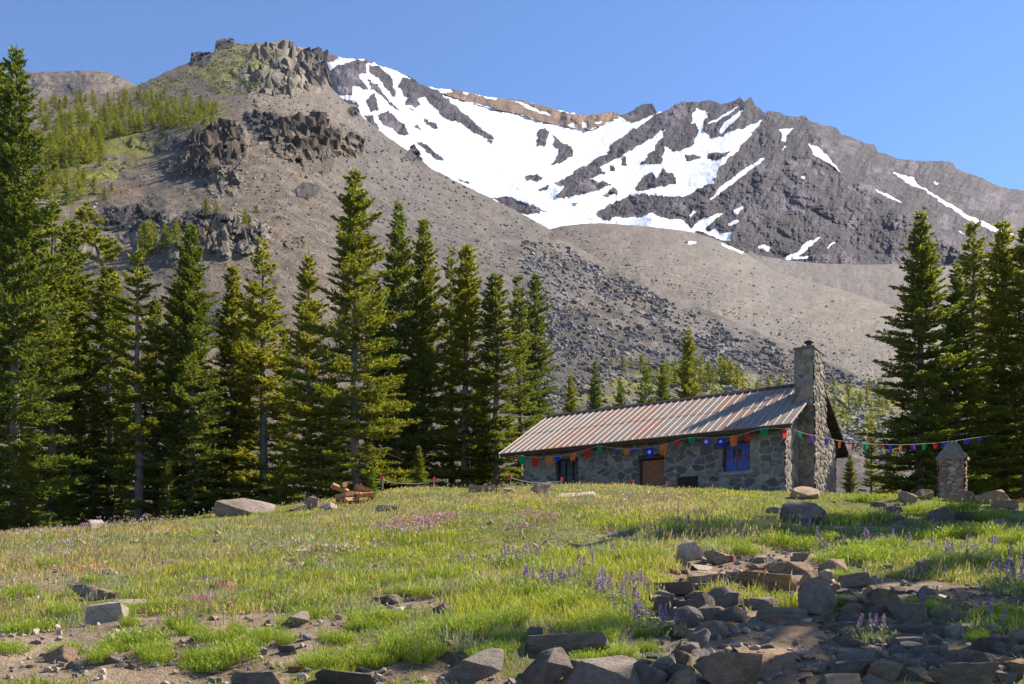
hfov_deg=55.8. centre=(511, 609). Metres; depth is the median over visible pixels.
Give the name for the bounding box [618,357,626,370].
conifer
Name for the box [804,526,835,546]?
lupin plant
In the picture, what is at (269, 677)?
rock
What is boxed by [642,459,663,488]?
door
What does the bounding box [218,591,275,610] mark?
green tuft
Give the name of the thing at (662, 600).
rock
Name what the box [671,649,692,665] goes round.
rock
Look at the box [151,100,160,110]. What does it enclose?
conifer
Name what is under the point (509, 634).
green tuft
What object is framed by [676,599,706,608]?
stone
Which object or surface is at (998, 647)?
rock
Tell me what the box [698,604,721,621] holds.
stone
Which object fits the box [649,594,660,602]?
stone
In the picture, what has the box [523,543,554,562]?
lupin plant
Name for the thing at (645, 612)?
lupin plant
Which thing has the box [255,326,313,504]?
fir tree
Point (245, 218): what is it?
conifer
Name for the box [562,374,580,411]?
fir tree
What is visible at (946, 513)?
rock
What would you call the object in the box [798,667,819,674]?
stone
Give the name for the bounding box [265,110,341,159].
rock outcrop
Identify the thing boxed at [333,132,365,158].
rock outcrop
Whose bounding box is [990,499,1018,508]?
rock
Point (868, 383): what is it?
conifer
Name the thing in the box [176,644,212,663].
green tuft
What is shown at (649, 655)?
stone
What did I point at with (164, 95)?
conifer
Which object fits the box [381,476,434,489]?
rope fence
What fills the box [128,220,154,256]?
conifer
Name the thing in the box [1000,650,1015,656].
stone
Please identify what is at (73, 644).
green tuft
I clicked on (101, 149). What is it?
conifer
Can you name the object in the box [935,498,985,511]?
green tuft
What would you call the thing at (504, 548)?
lupin plant
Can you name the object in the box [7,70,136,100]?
hill
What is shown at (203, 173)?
rock outcrop
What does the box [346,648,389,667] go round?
green tuft
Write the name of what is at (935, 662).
stone
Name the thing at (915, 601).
green tuft
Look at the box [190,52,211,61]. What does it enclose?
rock outcrop
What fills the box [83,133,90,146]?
conifer
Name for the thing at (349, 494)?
firewood log
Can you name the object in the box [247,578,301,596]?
green tuft
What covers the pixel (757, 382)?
conifer
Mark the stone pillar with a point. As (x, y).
(952, 458)
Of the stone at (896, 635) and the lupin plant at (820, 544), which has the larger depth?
the lupin plant at (820, 544)
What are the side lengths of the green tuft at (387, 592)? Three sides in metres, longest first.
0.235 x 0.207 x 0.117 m
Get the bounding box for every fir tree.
[0,44,97,530]
[0,62,78,530]
[0,190,111,528]
[0,251,58,529]
[0,471,23,531]
[3,447,49,529]
[22,212,127,527]
[49,484,82,528]
[59,408,101,520]
[64,263,152,527]
[71,200,151,520]
[92,242,180,523]
[100,377,150,520]
[107,297,187,521]
[127,223,246,519]
[147,279,206,517]
[151,456,183,519]
[185,376,238,513]
[195,264,272,514]
[205,236,301,502]
[212,282,280,503]
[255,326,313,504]
[261,251,350,503]
[267,461,294,505]
[281,167,427,499]
[312,366,350,498]
[336,280,408,490]
[359,198,447,490]
[392,215,475,487]
[392,384,428,488]
[406,446,432,487]
[425,243,505,488]
[427,243,473,483]
[457,270,528,486]
[460,367,492,485]
[500,272,544,486]
[505,271,565,472]
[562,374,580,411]
[585,357,606,408]
[613,380,625,405]
[635,361,655,403]
[655,363,676,400]
[674,328,704,397]
[837,454,861,493]
[853,206,992,496]
[854,416,884,493]
[875,438,902,493]
[894,261,1015,495]
[950,219,1021,492]
[959,215,1023,498]
[971,226,1023,499]
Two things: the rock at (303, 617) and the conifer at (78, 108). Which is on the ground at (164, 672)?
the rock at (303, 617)
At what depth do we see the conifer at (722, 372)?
165.68 m
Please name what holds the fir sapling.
on the ground at (164, 672)
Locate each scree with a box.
[92,61,903,480]
[560,228,893,388]
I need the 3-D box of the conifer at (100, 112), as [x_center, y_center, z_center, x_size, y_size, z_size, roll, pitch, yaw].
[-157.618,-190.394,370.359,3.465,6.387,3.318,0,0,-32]
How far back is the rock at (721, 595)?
8.28 m
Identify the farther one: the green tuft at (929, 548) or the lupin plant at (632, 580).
the green tuft at (929, 548)
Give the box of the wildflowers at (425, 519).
[366,488,697,537]
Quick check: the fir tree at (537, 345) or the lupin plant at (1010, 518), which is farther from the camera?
the fir tree at (537, 345)
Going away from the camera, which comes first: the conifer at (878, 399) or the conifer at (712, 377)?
the conifer at (712, 377)
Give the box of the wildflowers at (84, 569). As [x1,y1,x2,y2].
[57,559,130,586]
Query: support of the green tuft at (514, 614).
on the ground at (164, 672)
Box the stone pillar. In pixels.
[936,440,969,498]
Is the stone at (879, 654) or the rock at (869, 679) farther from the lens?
the stone at (879, 654)
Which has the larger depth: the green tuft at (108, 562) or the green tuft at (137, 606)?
the green tuft at (108, 562)
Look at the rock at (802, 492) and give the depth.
24.42 m
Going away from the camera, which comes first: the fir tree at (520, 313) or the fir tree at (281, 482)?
the fir tree at (281, 482)
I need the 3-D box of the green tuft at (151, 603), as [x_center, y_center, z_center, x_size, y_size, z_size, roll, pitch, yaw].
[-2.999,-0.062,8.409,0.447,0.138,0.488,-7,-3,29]
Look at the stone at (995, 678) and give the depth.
5.72 m
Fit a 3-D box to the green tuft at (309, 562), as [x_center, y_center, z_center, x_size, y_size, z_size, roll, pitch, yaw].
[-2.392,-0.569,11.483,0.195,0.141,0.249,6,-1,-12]
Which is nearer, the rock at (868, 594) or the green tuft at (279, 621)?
the green tuft at (279, 621)
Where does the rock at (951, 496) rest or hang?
on the ground at (164, 672)
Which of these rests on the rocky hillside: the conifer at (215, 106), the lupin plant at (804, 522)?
the conifer at (215, 106)
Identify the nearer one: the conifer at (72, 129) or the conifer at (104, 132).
the conifer at (104, 132)
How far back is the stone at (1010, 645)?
6.55 m
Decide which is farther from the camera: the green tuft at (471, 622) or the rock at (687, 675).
the green tuft at (471, 622)
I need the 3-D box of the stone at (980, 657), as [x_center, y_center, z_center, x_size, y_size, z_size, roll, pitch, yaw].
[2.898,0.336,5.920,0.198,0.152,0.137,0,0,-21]
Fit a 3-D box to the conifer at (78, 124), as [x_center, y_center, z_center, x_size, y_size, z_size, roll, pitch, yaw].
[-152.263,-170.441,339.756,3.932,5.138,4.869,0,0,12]
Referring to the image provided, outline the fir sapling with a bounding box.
[366,464,377,501]
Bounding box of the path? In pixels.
[725,605,831,683]
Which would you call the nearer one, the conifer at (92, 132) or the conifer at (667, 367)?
the conifer at (667, 367)
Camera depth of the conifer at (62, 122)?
335.07 m
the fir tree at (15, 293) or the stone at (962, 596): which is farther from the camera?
the fir tree at (15, 293)
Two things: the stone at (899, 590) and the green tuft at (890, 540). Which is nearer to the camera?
the stone at (899, 590)
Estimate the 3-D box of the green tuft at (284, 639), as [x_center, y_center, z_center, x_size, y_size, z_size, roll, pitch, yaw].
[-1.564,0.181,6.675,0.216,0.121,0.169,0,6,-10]
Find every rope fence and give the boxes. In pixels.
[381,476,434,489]
[509,474,562,484]
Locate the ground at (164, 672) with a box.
[0,487,1023,683]
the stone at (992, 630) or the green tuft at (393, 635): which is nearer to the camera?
the green tuft at (393, 635)
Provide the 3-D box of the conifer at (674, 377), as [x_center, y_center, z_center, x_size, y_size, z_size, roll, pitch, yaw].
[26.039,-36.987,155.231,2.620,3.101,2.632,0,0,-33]
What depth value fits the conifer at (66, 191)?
217.39 m
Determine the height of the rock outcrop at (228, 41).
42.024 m
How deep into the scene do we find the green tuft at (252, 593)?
8.94 m
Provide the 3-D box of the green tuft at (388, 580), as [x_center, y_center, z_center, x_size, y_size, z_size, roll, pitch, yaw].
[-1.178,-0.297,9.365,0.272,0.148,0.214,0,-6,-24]
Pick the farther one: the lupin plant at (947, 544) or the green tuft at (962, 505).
the green tuft at (962, 505)
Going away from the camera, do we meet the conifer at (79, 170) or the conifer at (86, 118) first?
the conifer at (79, 170)
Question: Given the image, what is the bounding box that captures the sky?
[0,0,1023,190]
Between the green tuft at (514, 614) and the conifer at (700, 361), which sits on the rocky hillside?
the conifer at (700, 361)
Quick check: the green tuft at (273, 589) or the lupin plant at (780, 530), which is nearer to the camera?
the green tuft at (273, 589)
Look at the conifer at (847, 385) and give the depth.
202.23 m
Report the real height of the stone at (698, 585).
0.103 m
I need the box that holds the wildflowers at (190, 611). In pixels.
[154,590,248,635]
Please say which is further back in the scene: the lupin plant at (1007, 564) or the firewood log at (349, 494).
the firewood log at (349, 494)
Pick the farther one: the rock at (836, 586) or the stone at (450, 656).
the rock at (836, 586)
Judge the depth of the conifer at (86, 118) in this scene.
348.40 m
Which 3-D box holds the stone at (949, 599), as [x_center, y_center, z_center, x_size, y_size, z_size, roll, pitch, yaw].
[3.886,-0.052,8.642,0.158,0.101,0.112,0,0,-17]
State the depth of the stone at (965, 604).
8.43 m
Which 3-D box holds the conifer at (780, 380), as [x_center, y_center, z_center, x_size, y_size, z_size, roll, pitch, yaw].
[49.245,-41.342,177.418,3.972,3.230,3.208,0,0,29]
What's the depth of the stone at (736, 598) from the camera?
8.27 m
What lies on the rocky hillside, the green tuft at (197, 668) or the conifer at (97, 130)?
the conifer at (97, 130)
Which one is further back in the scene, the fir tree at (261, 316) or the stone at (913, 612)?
the fir tree at (261, 316)
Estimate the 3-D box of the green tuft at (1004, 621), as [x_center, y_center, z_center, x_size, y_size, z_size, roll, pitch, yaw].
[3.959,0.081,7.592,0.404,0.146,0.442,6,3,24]
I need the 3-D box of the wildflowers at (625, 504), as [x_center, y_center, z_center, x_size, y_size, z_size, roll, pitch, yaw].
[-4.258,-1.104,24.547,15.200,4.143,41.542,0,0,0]
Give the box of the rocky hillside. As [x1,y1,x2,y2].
[0,38,1008,520]
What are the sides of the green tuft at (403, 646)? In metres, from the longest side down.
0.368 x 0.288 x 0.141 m
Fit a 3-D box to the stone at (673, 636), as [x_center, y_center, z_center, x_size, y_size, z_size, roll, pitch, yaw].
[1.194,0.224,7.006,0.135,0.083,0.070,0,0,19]
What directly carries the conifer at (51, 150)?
on the rocky hillside
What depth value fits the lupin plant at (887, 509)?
17.77 m
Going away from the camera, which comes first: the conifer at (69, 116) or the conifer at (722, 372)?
the conifer at (722, 372)
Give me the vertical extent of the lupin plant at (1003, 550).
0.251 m
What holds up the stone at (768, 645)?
on the path
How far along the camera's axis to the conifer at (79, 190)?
221.97 m
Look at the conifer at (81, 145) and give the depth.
269.27 m
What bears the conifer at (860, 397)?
on the rocky hillside
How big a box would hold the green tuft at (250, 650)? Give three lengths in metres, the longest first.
0.531 x 0.468 x 0.165 m
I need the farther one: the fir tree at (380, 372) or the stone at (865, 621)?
the fir tree at (380, 372)
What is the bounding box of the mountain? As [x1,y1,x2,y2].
[326,54,1023,268]
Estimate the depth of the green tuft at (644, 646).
6.54 m
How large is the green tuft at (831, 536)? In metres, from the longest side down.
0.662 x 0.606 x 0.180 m
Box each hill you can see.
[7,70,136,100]
[550,223,1020,403]
[745,252,1023,336]
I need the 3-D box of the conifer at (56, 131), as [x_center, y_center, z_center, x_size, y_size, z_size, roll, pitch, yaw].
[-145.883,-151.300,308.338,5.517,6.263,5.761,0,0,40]
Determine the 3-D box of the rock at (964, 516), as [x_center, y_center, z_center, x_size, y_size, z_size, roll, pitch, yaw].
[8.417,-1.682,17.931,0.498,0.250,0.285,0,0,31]
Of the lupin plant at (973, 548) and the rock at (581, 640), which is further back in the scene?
the lupin plant at (973, 548)
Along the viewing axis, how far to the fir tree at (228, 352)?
41.70 m
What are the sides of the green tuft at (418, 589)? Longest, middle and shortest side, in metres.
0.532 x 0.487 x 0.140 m
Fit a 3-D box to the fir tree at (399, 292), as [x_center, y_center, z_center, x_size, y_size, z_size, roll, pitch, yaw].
[-4.667,-9.860,39.553,3.950,14.344,3.861,0,0,-43]
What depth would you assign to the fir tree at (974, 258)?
41.71 m
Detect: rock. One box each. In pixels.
[42,644,77,662]
[65,660,85,668]
[69,583,116,600]
[85,602,128,624]
[87,520,104,529]
[109,599,146,606]
[207,579,235,589]
[212,498,274,516]
[230,671,279,683]
[278,645,297,653]
[279,611,309,628]
[290,504,306,510]
[304,496,320,508]
[315,669,375,683]
[319,502,336,509]
[373,594,402,604]
[375,505,398,510]
[424,542,444,546]
[431,603,453,612]
[445,648,503,683]
[468,485,499,492]
[482,552,493,557]
[503,488,517,492]
[522,647,573,683]
[527,626,542,633]
[527,632,609,650]
[531,484,551,494]
[557,491,595,498]
[563,655,640,683]
[564,543,583,549]
[621,575,650,586]
[634,660,666,683]
[653,596,669,616]
[654,582,693,595]
[656,654,675,664]
[665,606,703,627]
[666,666,697,683]
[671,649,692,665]
[677,539,703,560]
[678,578,695,587]
[680,561,694,568]
[686,593,714,606]
[687,570,716,583]
[688,628,710,648]
[692,564,712,570]
[693,652,762,683]
[704,550,729,564]
[707,586,734,607]
[709,573,732,586]
[714,606,747,622]
[731,571,799,591]
[743,596,778,608]
[756,607,806,619]
[762,562,785,571]
[765,616,782,623]
[766,506,780,513]
[779,500,828,523]
[786,561,813,573]
[790,486,819,498]
[790,552,820,559]
[797,576,836,615]
[799,569,817,585]
[817,558,847,572]
[818,569,833,582]
[823,621,855,630]
[824,673,862,683]
[831,538,849,545]
[831,582,840,593]
[836,648,875,662]
[838,572,872,587]
[838,625,856,634]
[858,532,883,540]
[863,674,890,683]
[865,588,878,599]
[867,588,900,611]
[871,501,886,507]
[883,503,902,512]
[887,653,911,668]
[888,636,927,647]
[891,523,907,534]
[897,491,917,504]
[907,658,928,669]
[914,489,933,497]
[916,559,931,569]
[926,661,999,683]
[927,506,954,520]
[934,644,948,656]
[942,648,979,661]
[943,494,957,498]
[944,623,963,637]
[951,610,970,619]
[954,511,979,520]
[956,490,974,502]
[974,489,1009,502]
[989,518,1003,524]
[989,636,1006,653]
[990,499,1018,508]
[1002,658,1023,677]
[1010,645,1023,653]
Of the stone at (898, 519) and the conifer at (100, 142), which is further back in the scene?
the conifer at (100, 142)
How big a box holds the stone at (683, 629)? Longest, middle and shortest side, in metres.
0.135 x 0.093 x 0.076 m
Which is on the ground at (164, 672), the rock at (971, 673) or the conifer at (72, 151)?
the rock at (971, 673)
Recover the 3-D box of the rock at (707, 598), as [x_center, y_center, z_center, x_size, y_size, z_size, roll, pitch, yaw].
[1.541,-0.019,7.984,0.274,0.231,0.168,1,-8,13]
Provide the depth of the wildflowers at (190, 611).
7.33 m
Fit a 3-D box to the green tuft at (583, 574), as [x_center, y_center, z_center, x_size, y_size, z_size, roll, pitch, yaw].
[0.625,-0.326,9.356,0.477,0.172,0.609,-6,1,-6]
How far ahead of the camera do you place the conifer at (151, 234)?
167.95 m
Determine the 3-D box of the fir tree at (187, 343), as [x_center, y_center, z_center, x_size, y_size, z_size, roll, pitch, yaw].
[-12.904,-8.621,38.274,4.323,13.806,4.806,0,0,23]
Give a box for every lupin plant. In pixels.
[445,552,482,568]
[487,545,531,563]
[489,543,545,567]
[506,564,559,588]
[519,565,572,592]
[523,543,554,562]
[545,566,585,589]
[555,566,595,587]
[559,552,614,575]
[580,576,623,599]
[581,566,630,590]
[586,575,642,600]
[596,542,628,556]
[597,585,649,609]
[610,569,664,593]
[611,592,657,620]
[622,603,678,628]
[622,603,686,636]
[639,523,675,538]
[649,525,686,541]
[669,515,710,533]
[767,524,795,534]
[785,526,805,540]
[795,517,824,533]
[799,534,840,553]
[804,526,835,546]
[815,541,859,555]
[829,613,900,642]
[844,528,880,545]
[864,534,896,547]
[869,504,900,516]
[890,532,942,549]
[891,511,924,525]
[912,589,968,614]
[915,538,936,551]
[916,513,950,529]
[921,542,971,559]
[925,539,964,554]
[937,535,978,549]
[945,600,1021,634]
[960,544,996,555]
[963,555,1023,583]
[966,535,1005,550]
[970,560,1023,589]
[979,566,1023,594]
[986,541,1023,555]
[994,508,1023,520]
[1001,556,1022,577]
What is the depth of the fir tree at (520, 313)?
42.24 m
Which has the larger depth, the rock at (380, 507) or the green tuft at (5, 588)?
the rock at (380, 507)
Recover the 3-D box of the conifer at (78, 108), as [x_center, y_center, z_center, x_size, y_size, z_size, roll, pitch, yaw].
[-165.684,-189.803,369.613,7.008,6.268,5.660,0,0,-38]
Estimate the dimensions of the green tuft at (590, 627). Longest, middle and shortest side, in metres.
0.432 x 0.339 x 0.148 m
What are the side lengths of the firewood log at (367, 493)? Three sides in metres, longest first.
0.420 x 0.167 x 0.120 m
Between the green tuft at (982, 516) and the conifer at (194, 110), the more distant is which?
the conifer at (194, 110)
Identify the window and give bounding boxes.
[558,459,578,483]
[724,441,749,471]
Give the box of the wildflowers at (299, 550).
[33,491,723,594]
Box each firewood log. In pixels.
[331,483,348,492]
[335,491,351,498]
[342,482,346,488]
[344,491,361,497]
[344,497,361,502]
[354,484,372,491]
[356,491,373,497]
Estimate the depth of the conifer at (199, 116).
306.83 m
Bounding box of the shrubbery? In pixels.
[40,42,889,428]
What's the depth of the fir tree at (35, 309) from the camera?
45.64 m
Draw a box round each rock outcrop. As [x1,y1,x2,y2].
[102,203,161,228]
[141,215,192,254]
[167,152,213,178]
[181,209,224,228]
[186,118,245,167]
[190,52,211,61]
[198,214,258,257]
[203,166,239,192]
[216,37,234,47]
[245,40,320,99]
[249,109,279,131]
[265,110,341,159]
[299,46,330,86]
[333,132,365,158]
[348,106,359,116]
[410,144,422,160]
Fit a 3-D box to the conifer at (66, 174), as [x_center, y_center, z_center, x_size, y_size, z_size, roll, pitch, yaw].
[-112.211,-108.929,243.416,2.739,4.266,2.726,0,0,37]
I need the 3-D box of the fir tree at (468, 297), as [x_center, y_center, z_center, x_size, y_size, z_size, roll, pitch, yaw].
[-1.994,-9.156,40.127,3.516,12.208,3.660,0,0,-12]
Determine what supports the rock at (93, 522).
on the ground at (164, 672)
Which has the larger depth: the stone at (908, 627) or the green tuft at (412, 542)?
the green tuft at (412, 542)
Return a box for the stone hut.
[498,339,848,493]
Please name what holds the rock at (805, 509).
on the ground at (164, 672)
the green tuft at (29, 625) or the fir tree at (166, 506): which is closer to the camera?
the green tuft at (29, 625)
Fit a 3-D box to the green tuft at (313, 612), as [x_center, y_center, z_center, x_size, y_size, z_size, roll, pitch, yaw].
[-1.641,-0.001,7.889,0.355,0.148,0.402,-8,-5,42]
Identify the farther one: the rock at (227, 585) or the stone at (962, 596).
the rock at (227, 585)
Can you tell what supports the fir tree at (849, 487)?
on the ground at (164, 672)
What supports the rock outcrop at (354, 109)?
on the rocky hillside
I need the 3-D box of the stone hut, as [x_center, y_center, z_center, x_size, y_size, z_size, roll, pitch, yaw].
[6.132,-5.785,35.925,11.166,6.329,7.262,0,0,33]
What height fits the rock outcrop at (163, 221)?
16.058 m
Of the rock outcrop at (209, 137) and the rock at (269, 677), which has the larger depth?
the rock outcrop at (209, 137)
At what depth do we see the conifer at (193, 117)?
294.07 m
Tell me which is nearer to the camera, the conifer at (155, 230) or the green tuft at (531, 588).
the green tuft at (531, 588)
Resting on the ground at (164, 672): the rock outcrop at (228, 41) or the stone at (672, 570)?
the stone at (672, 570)
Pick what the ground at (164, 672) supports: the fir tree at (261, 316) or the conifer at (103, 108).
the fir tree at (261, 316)
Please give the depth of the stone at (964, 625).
7.56 m
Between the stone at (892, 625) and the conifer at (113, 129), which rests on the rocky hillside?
the conifer at (113, 129)
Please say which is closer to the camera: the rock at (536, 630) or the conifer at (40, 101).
the rock at (536, 630)
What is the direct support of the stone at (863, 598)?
on the ground at (164, 672)
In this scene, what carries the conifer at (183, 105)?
on the rocky hillside
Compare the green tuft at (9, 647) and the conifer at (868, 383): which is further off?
the conifer at (868, 383)
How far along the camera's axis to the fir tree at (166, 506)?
34.42 m
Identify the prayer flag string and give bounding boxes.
[515,428,789,466]
[795,430,990,452]
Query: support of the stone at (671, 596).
on the ground at (164, 672)
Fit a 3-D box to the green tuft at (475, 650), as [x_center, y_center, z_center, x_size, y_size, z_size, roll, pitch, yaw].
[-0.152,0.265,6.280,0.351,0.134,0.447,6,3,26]
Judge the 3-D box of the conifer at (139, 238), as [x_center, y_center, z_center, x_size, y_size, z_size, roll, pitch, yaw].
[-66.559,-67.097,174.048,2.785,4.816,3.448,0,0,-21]
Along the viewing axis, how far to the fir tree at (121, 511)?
44.73 m
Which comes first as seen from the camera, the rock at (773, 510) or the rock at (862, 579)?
the rock at (862, 579)
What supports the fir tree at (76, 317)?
on the ground at (164, 672)
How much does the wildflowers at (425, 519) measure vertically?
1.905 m
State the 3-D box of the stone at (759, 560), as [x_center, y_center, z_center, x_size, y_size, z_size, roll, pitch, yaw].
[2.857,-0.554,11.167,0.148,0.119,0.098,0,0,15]
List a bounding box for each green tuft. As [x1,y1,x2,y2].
[0,580,45,592]
[0,584,42,601]
[0,612,62,634]
[0,637,35,653]
[19,588,49,596]
[28,553,83,570]
[41,639,86,652]
[43,599,85,616]
[47,643,83,654]
[77,573,111,582]
[78,643,118,663]
[84,555,106,562]
[93,636,137,653]
[99,623,178,645]
[103,557,128,565]
[118,612,142,626]
[121,600,145,611]
[122,603,140,615]
[125,637,179,655]
[135,643,177,664]
[140,594,193,611]
[159,610,202,629]
[172,618,212,635]
[172,655,227,672]
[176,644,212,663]
[186,623,244,642]
[195,636,268,660]
[196,651,242,669]
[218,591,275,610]
[224,630,260,647]
[226,617,247,635]
[234,589,270,599]
[241,624,289,638]
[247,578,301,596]
[248,628,275,644]
[268,551,286,558]
[270,586,340,609]
[270,613,306,627]
[270,628,300,644]
[289,602,333,617]
[291,645,354,668]
[304,557,318,566]
[311,628,358,642]
[313,542,323,549]
[324,577,384,594]
[340,604,391,623]
[340,640,387,656]
[341,615,370,631]
[345,558,369,568]
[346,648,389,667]
[352,614,397,630]
[361,646,401,665]
[365,605,417,621]
[366,610,393,622]
[373,624,442,647]
[375,637,413,657]
[378,573,402,584]
[380,570,413,580]
[385,586,402,596]
[396,581,442,596]
[399,647,439,664]
[404,538,427,544]
[404,617,460,636]
[407,639,452,655]
[417,615,448,631]
[419,614,441,622]
[422,561,472,579]
[432,609,507,636]
[455,574,512,595]
[463,641,514,659]
[464,602,534,628]
[470,606,493,616]
[477,637,521,654]
[484,626,531,642]
[486,577,552,598]
[521,558,572,572]
[524,583,592,607]
[550,614,590,632]
[566,568,596,580]
[568,646,605,658]
[572,622,619,643]
[572,625,620,643]
[576,607,624,620]
[579,617,625,634]
[581,612,632,626]
[587,589,634,605]
[600,641,638,657]
[610,543,672,561]
[620,560,652,570]
[624,613,646,624]
[626,600,654,610]
[628,624,657,637]
[632,636,660,653]
[643,520,693,534]
[697,515,734,529]
[701,532,752,547]
[730,542,760,555]
[745,527,800,545]
[767,521,809,534]
[780,533,825,549]
[800,529,838,541]
[807,546,865,563]
[816,511,861,525]
[820,566,863,579]
[829,537,897,556]
[835,593,856,605]
[841,492,892,502]
[845,507,900,521]
[845,542,924,564]
[871,535,919,548]
[890,545,946,559]
[899,524,969,539]
[901,501,936,512]
[903,594,937,608]
[910,549,990,568]
[917,542,964,552]
[931,598,949,608]
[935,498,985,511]
[941,520,1007,537]
[948,550,1022,570]
[962,625,991,642]
[966,506,1011,520]
[973,601,1023,614]
[975,542,1022,554]
[978,526,1023,544]
[986,545,1023,563]
[988,611,1022,625]
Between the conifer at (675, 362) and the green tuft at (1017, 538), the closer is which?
the green tuft at (1017, 538)
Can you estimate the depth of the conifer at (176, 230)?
165.65 m
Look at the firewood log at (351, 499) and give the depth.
22.69 m
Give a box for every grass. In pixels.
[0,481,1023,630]
[0,482,1023,683]
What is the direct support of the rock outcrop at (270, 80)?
on the rocky hillside
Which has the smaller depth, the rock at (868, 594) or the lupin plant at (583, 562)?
the rock at (868, 594)
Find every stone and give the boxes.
[25,663,37,667]
[73,667,84,670]
[103,653,122,663]
[128,663,138,669]
[288,666,303,671]
[439,677,448,683]
[441,640,453,645]
[442,651,463,662]
[453,659,461,666]
[636,659,651,664]
[638,610,655,616]
[645,652,658,658]
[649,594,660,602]
[650,638,663,645]
[653,589,669,595]
[656,664,668,673]
[663,624,673,633]
[666,593,674,599]
[667,663,694,675]
[669,635,680,638]
[670,568,680,574]
[671,599,684,607]
[672,625,687,633]
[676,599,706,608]
[676,629,695,638]
[676,641,699,653]
[681,590,696,597]
[691,649,709,656]
[694,620,728,638]
[695,583,709,589]
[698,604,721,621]
[714,618,728,621]
[725,621,738,631]
[727,554,735,561]
[729,591,741,604]
[737,555,748,560]
[748,564,758,569]
[753,557,765,562]
[760,642,774,647]
[786,619,798,623]
[790,552,809,561]
[795,664,806,668]
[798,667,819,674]
[814,635,831,643]
[825,660,836,669]
[827,659,874,673]
[833,634,854,645]
[835,610,859,623]
[836,588,852,597]
[836,595,858,605]
[839,603,863,612]
[846,638,868,646]
[847,627,862,639]
[850,591,868,604]
[859,645,872,649]
[859,663,870,675]
[862,619,871,626]
[863,584,878,593]
[864,658,904,680]
[866,606,887,618]
[866,648,889,658]
[874,616,900,624]
[876,625,892,632]
[880,565,892,569]
[885,624,899,631]
[886,601,926,623]
[886,631,902,637]
[889,643,905,655]
[891,586,907,593]
[893,516,904,520]
[894,622,919,632]
[897,668,917,681]
[899,641,923,649]
[899,653,916,657]
[902,645,939,656]
[905,567,916,571]
[906,667,934,682]
[916,588,935,597]
[916,652,940,660]
[918,621,931,626]
[918,625,944,638]
[919,657,930,668]
[923,633,942,644]
[924,596,934,600]
[929,657,949,668]
[931,611,956,621]
[938,598,956,605]
[940,662,965,667]
[951,600,970,610]
[953,623,972,627]
[954,593,969,600]
[966,652,996,662]
[969,626,996,636]
[972,637,1009,653]
[993,672,1006,681]
[996,656,1014,664]
[996,670,1017,682]
[997,665,1006,669]
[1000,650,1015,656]
[1003,629,1023,641]
[1006,641,1018,651]
[1013,655,1023,658]
[1015,638,1023,644]
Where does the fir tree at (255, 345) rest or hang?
on the ground at (164, 672)
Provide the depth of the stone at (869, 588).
9.16 m
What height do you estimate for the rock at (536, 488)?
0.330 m
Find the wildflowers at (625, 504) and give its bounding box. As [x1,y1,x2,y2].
[0,494,720,570]
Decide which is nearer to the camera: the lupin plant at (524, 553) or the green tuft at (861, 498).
the lupin plant at (524, 553)
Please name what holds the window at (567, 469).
in the stone hut
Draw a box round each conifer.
[34,98,43,110]
[35,106,46,116]
[35,166,50,187]
[36,126,45,144]
[36,153,45,167]
[38,112,44,123]
[38,114,52,130]
[39,144,60,169]
[40,176,56,193]
[41,142,60,164]
[42,101,50,110]
[42,142,48,165]
[46,93,61,106]
[46,173,63,197]
[47,126,60,140]
[49,146,67,166]
[50,167,66,183]
[55,103,65,111]
[55,112,66,123]
[55,124,66,135]
[55,136,66,154]
[55,182,76,204]
[57,142,83,167]
[58,115,65,125]
[58,136,69,156]
[59,95,72,107]
[60,160,74,176]
[62,168,70,182]
[64,112,75,127]
[65,134,83,154]
[66,122,77,134]
[67,177,92,199]
[70,175,85,191]
[72,139,93,161]
[73,105,82,118]
[73,118,84,129]
[73,162,82,177]
[73,167,88,187]
[74,88,83,100]
[74,113,88,124]
[79,147,94,163]
[82,109,92,122]
[82,142,100,162]
[83,110,89,125]
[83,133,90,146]
[86,140,99,157]
[86,176,102,194]
[88,88,96,99]
[89,120,99,134]
[89,124,94,140]
[94,124,102,139]
[95,135,106,153]
[95,144,105,158]
[97,103,107,115]
[97,104,102,118]
[98,187,108,199]
[100,113,111,127]
[101,126,108,137]
[106,122,120,136]
[111,106,121,118]
[111,119,125,134]
[117,87,129,97]
[117,103,127,116]
[121,119,127,133]
[126,115,132,130]
[127,118,140,132]
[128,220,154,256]
[133,90,143,103]
[134,224,141,247]
[135,115,147,131]
[139,222,156,248]
[140,218,157,254]
[142,90,150,102]
[145,113,158,129]
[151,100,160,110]
[151,222,159,240]
[151,224,172,250]
[156,103,164,114]
[158,116,167,130]
[160,89,167,100]
[163,115,170,127]
[164,97,171,110]
[165,220,185,248]
[170,224,182,238]
[171,111,179,124]
[172,94,178,104]
[175,117,184,128]
[177,106,183,118]
[180,88,190,100]
[181,97,188,111]
[184,116,190,129]
[189,108,198,119]
[189,115,196,127]
[195,108,203,120]
[197,198,212,217]
[201,105,209,117]
[206,106,215,120]
[213,100,219,113]
[213,201,224,213]
[235,208,253,227]
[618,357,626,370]
[636,356,647,369]
[648,366,656,378]
[663,360,674,383]
[668,358,681,370]
[668,363,676,379]
[669,369,679,384]
[694,356,700,368]
[695,365,711,383]
[696,354,704,369]
[702,360,717,380]
[708,366,719,386]
[714,360,745,384]
[715,355,723,370]
[716,360,736,383]
[733,366,744,386]
[751,379,763,387]
[770,375,787,386]
[830,377,837,390]
[831,397,838,411]
[837,406,848,419]
[841,382,852,393]
[844,389,852,403]
[852,391,870,409]
[858,415,875,428]
[862,385,871,399]
[865,401,875,418]
[866,378,875,390]
[869,393,888,406]
[873,377,880,391]
[878,399,887,411]
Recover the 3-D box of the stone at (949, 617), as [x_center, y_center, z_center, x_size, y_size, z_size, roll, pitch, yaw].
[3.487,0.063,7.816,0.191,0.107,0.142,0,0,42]

